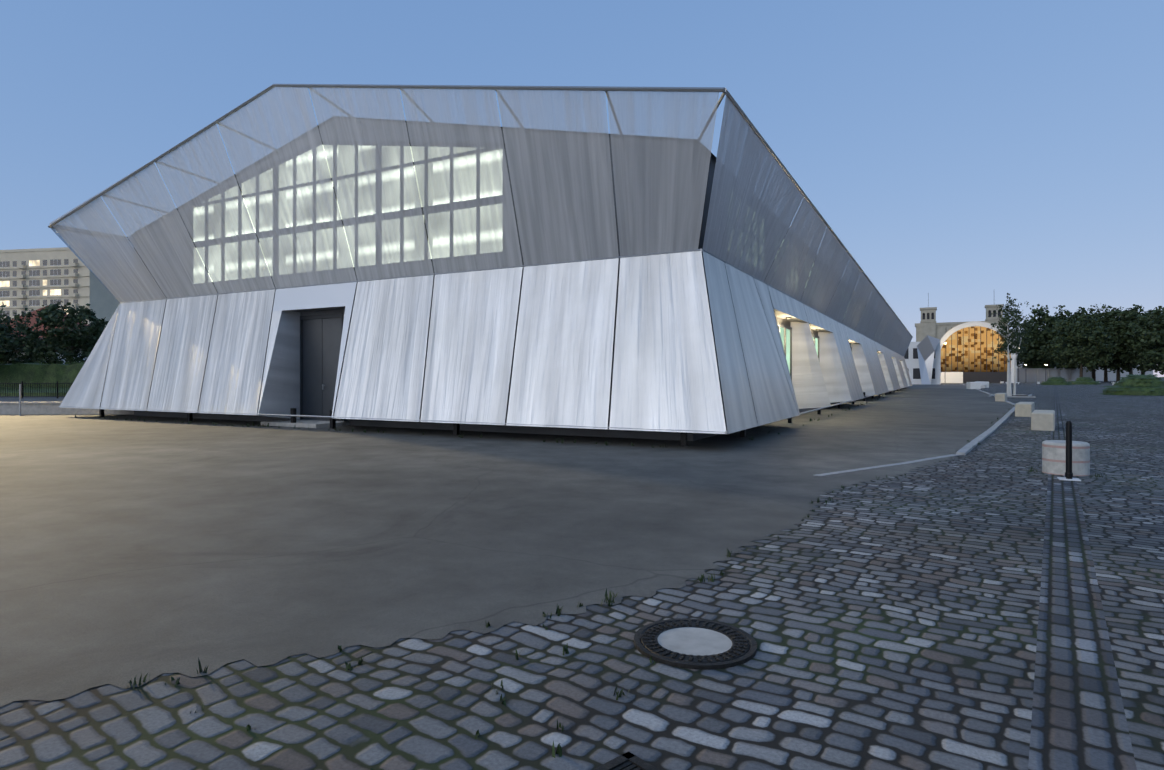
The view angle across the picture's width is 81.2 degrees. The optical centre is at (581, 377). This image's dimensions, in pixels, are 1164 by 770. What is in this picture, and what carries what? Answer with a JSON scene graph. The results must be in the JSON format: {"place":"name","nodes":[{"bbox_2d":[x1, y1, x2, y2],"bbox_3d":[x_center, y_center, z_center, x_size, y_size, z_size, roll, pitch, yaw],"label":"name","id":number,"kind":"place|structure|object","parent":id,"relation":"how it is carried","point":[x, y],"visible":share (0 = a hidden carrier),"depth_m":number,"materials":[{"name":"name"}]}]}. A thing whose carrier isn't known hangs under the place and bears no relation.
{"place":"outdoors","nodes":[
{"label":"outdoors","id":0,"kind":"place"},
{"bbox_2d":[0,383,1013,706],"bbox_3d":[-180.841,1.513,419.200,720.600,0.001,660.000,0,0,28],"label":"asphalt pavement","id":1,"kind":"structure","parent":0,"point":[136,547],"depth_m":7.13,"materials":[{"name":"grey asphalt"}]},
{"bbox_2d":[0,302,22,358],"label":"tree","id":2,"kind":"object","parent":1,"relation":"on","point":[5,337],"visible":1,"depth_m":59.36,"materials":[{"name":"green plant"}]},
{"bbox_2d":[0,310,45,363],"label":"tree","id":3,"kind":"object","parent":1,"relation":"on","point":[9,356],"visible":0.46,"depth_m":77.18,"materials":[{"name":"green plant"}]},
{"bbox_2d":[1,387,69,395],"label":"fence","id":4,"kind":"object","parent":1,"relation":"on","point":[34,391],"depth_m":55.71,"materials":[{"name":"metal"}]},
{"bbox_2d":[0,305,87,363],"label":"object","id":5,"kind":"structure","parent":1,"relation":"on","point":[32,320],"depth_m":113.78,"materials":[{"name":"plant"}]},
{"bbox_2d":[0,384,133,415],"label":"curb","id":6,"kind":"structure","parent":1,"relation":"on","point":[19,408],"depth_m":27.70,"materials":[{"name":"concrete"}]},
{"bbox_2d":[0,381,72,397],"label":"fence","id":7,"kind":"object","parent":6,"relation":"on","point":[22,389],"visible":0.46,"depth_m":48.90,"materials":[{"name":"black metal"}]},
{"bbox_2d":[55,319,102,352],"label":"tree","id":8,"kind":"object","parent":1,"relation":"on","point":[83,338],"depth_m":86.37,"materials":[{"name":"green plant"}]},
{"bbox_2d":[48,84,912,445],"bbox_3d":[13.261,-3.502,60.801,26.130,10.038,93.465,0,0,28],"label":"building frame","id":9,"kind":"object","parent":1,"relation":"on","point":[574,88],"visible":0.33,"depth_m":18.15,"materials":[{"name":"grey metal"}]},
{"bbox_2d":[50,87,911,355],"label":"facade","id":10,"kind":"structure","parent":9,"relation":"attached to","point":[273,144],"depth_m":18.95,"materials":[{"name":"grey metal"}]},
{"bbox_2d":[60,251,911,433],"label":"wall","id":11,"kind":"structure","parent":9,"relation":"attached to","point":[665,373],"depth_m":18.23,"materials":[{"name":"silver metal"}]},
{"bbox_2d":[134,121,899,440],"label":"panel seams","id":12,"kind":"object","parent":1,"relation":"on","point":[320,337],"depth_m":21.73,"materials":[{"name":"grey metal"}]},
{"bbox_2d":[75,399,1103,769],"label":"grass tufts","id":13,"kind":"object","parent":1,"relation":"on","point":[609,597],"visible":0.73,"depth_m":4.10,"materials":[{"name":"green plant"}]},
{"bbox_2d":[815,383,1014,475],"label":"kerb stones","id":14,"kind":"object","parent":1,"relation":"on","point":[966,448],"visible":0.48,"depth_m":14.18,"materials":[{"name":"stone"}]},
{"bbox_2d":[917,335,939,384],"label":"steel sculpture","id":15,"kind":"object","parent":1,"relation":"on","point":[927,346],"visible":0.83,"depth_m":145.71,"materials":[{"name":"grey metal"}]},
{"bbox_2d":[0,378,1163,769],"bbox_3d":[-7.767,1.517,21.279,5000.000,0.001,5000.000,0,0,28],"label":"ground","id":16,"kind":"structure","parent":0,"point":[988,602],"depth_m":3.50,"materials":[{"name":"grey stone"}]},
{"bbox_2d":[0,361,83,386],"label":"hedge","id":17,"kind":"object","parent":16,"relation":"on","point":[39,372],"visible":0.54,"depth_m":59.91,"materials":[{"name":"green plant"}]},
{"bbox_2d":[0,247,119,325],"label":"apartment block","id":18,"kind":"structure","parent":16,"relation":"on","point":[35,279],"depth_m":201.58,"materials":[{"name":"concrete"}]},
{"bbox_2d":[14,299,108,364],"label":"tree","id":19,"kind":"object","parent":16,"relation":"on","point":[58,340],"visible":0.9,"depth_m":71.05,"materials":[{"name":"green plant"}]},
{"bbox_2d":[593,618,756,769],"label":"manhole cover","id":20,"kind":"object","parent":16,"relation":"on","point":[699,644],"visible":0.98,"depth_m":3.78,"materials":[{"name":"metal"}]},
{"bbox_2d":[904,304,1016,383],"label":"arched building","id":21,"kind":"structure","parent":16,"relation":"on","point":[965,353],"depth_m":186.79,"materials":[{"name":"stone"}]},
{"bbox_2d":[944,343,1046,381],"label":"street lamps","id":22,"kind":"object","parent":16,"relation":"on","point":[1018,368],"visible":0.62,"depth_m":183.01,"materials":[{"name":"black metal"}]},
{"bbox_2d":[990,300,1022,395],"bbox_3d":[33.130,-2.160,52.955,2.275,7.659,2.372,0,0,28],"label":"young tree","id":23,"kind":"object","parent":16,"relation":"on","point":[1010,331],"visible":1,"depth_m":53.00,"materials":[{"name":"green plant"}]},
{"bbox_2d":[989,394,1035,397],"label":"planting bed kerb","id":24,"kind":"structure","parent":16,"relation":"on","point":[1024,395],"depth_m":52.76,"materials":[{"name":"concrete"}]},
{"bbox_2d":[997,293,1030,395],"bbox_3d":[34.658,-2.638,54.775,2.296,8.618,2.296,0,0,45],"label":"young tree","id":25,"kind":"object","parent":16,"relation":"on","point":[1013,343],"visible":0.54,"depth_m":54.85,"materials":[{"name":"green plant"}]},
{"bbox_2d":[1003,299,1031,394],"bbox_3d":[36.014,-2.528,56.594,2.138,8.394,2.276,0,0,-33],"label":"young tree","id":26,"kind":"object","parent":16,"relation":"on","point":[1023,349],"visible":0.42,"depth_m":56.62,"materials":[{"name":"green plant"}]},
{"bbox_2d":[995,393,1054,430],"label":"concrete blocks","id":27,"kind":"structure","parent":16,"relation":"on","point":[1042,420],"depth_m":19.70,"materials":[{"name":"grey concrete"}]},
{"bbox_2d":[1015,328,1061,367],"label":"park tree","id":28,"kind":"object","parent":16,"relation":"on","point":[1031,361],"visible":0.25,"depth_m":200.66,"materials":[{"name":"green plant"}]},
{"bbox_2d":[966,381,1113,388],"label":"white plaza benches","id":29,"kind":"object","parent":16,"relation":"on","point":[975,385],"visible":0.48,"depth_m":90.20,"materials":[{"name":"paint"}]},
{"bbox_2d":[1019,304,1086,367],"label":"park tree","id":30,"kind":"object","parent":16,"relation":"on","point":[1043,318],"visible":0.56,"depth_m":195.99,"materials":[{"name":"green plant"}]},
{"bbox_2d":[1017,368,1091,382],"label":"wall","id":31,"kind":"structure","parent":16,"relation":"on","point":[1031,375],"depth_m":188.31,"materials":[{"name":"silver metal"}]},
{"bbox_2d":[1040,377,1072,384],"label":"hedge mound","id":32,"kind":"object","parent":16,"relation":"on","point":[1055,381],"visible":0.98,"depth_m":135.15,"materials":[{"name":"green plant"}]},
{"bbox_2d":[1040,310,1085,367],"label":"park tree","id":33,"kind":"object","parent":16,"relation":"on","point":[1053,363],"depth_m":207.90,"materials":[{"name":"green plant"}]},
{"bbox_2d":[1042,440,1089,475],"bbox_3d":[7.655,1.277,10.751,0.620,0.520,0.620,0,0,28],"label":"concrete bollard","id":34,"kind":"object","parent":16,"relation":"on","point":[1054,457],"visible":0.9,"depth_m":10.53,"materials":[{"name":"grey concrete"}]},
{"bbox_2d":[1057,421,1080,480],"bbox_3d":[7.241,1.082,10.100,0.260,0.870,0.260,0,0,28],"label":"black bollard","id":35,"kind":"object","parent":16,"relation":"on","point":[1068,474],"visible":1,"depth_m":10.06,"materials":[{"name":"black metal"}]},
{"bbox_2d":[1038,312,1122,377],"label":"park tree","id":36,"kind":"object","parent":16,"relation":"on","point":[1100,353],"visible":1,"depth_m":181.76,"materials":[{"name":"green plant"}]},
{"bbox_2d":[1008,331,1152,380],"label":"distant block","id":37,"kind":"structure","parent":16,"relation":"on","point":[1100,375],"depth_m":299.06,"materials":[{"name":"grey"}]},
{"bbox_2d":[1071,377,1099,384],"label":"hedge mound","id":38,"kind":"object","parent":16,"relation":"on","point":[1084,381],"visible":0.96,"depth_m":144.35,"materials":[{"name":"green plant"}]},
{"bbox_2d":[1053,304,1139,380],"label":"park tree","id":39,"kind":"object","parent":16,"relation":"on","point":[1112,316],"visible":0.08,"depth_m":195.40,"materials":[{"name":"green plant"}]},
{"bbox_2d":[1100,366,1115,381],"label":"park tree","id":40,"kind":"object","parent":16,"relation":"on","point":[1105,375],"depth_m":229.22,"materials":[{"name":"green plant"}]},
{"bbox_2d":[1081,304,1157,381],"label":"park tree","id":41,"kind":"object","parent":16,"relation":"on","point":[1117,351],"visible":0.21,"depth_m":190.37,"materials":[{"name":"green plant"}]},
{"bbox_2d":[1098,307,1160,373],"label":"park tree","id":42,"kind":"object","parent":16,"relation":"on","point":[1132,367],"visible":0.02,"depth_m":219.25,"materials":[{"name":"green plant"}]},
{"bbox_2d":[1100,374,1163,395],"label":"hedge mound","id":43,"kind":"object","parent":16,"relation":"on","point":[1142,385],"visible":0.98,"depth_m":57.58,"materials":[{"name":"green plant"}]},
{"bbox_2d":[1103,308,1163,374],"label":"park tree","id":44,"kind":"object","parent":16,"relation":"on","point":[1126,359],"visible":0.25,"depth_m":188.74,"materials":[{"name":"green plant"}]},
{"bbox_2d":[1124,306,1163,374],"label":"park tree","id":45,"kind":"object","parent":16,"relation":"on","point":[1149,337],"visible":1,"depth_m":172.83,"materials":[{"name":"green plant"}]},
{"bbox_2d":[0,0,1163,376],"label":"sky","id":46,"kind":"structure","parent":0,"point":[966,155],"materials":[{"name":"blue"}]}
]}

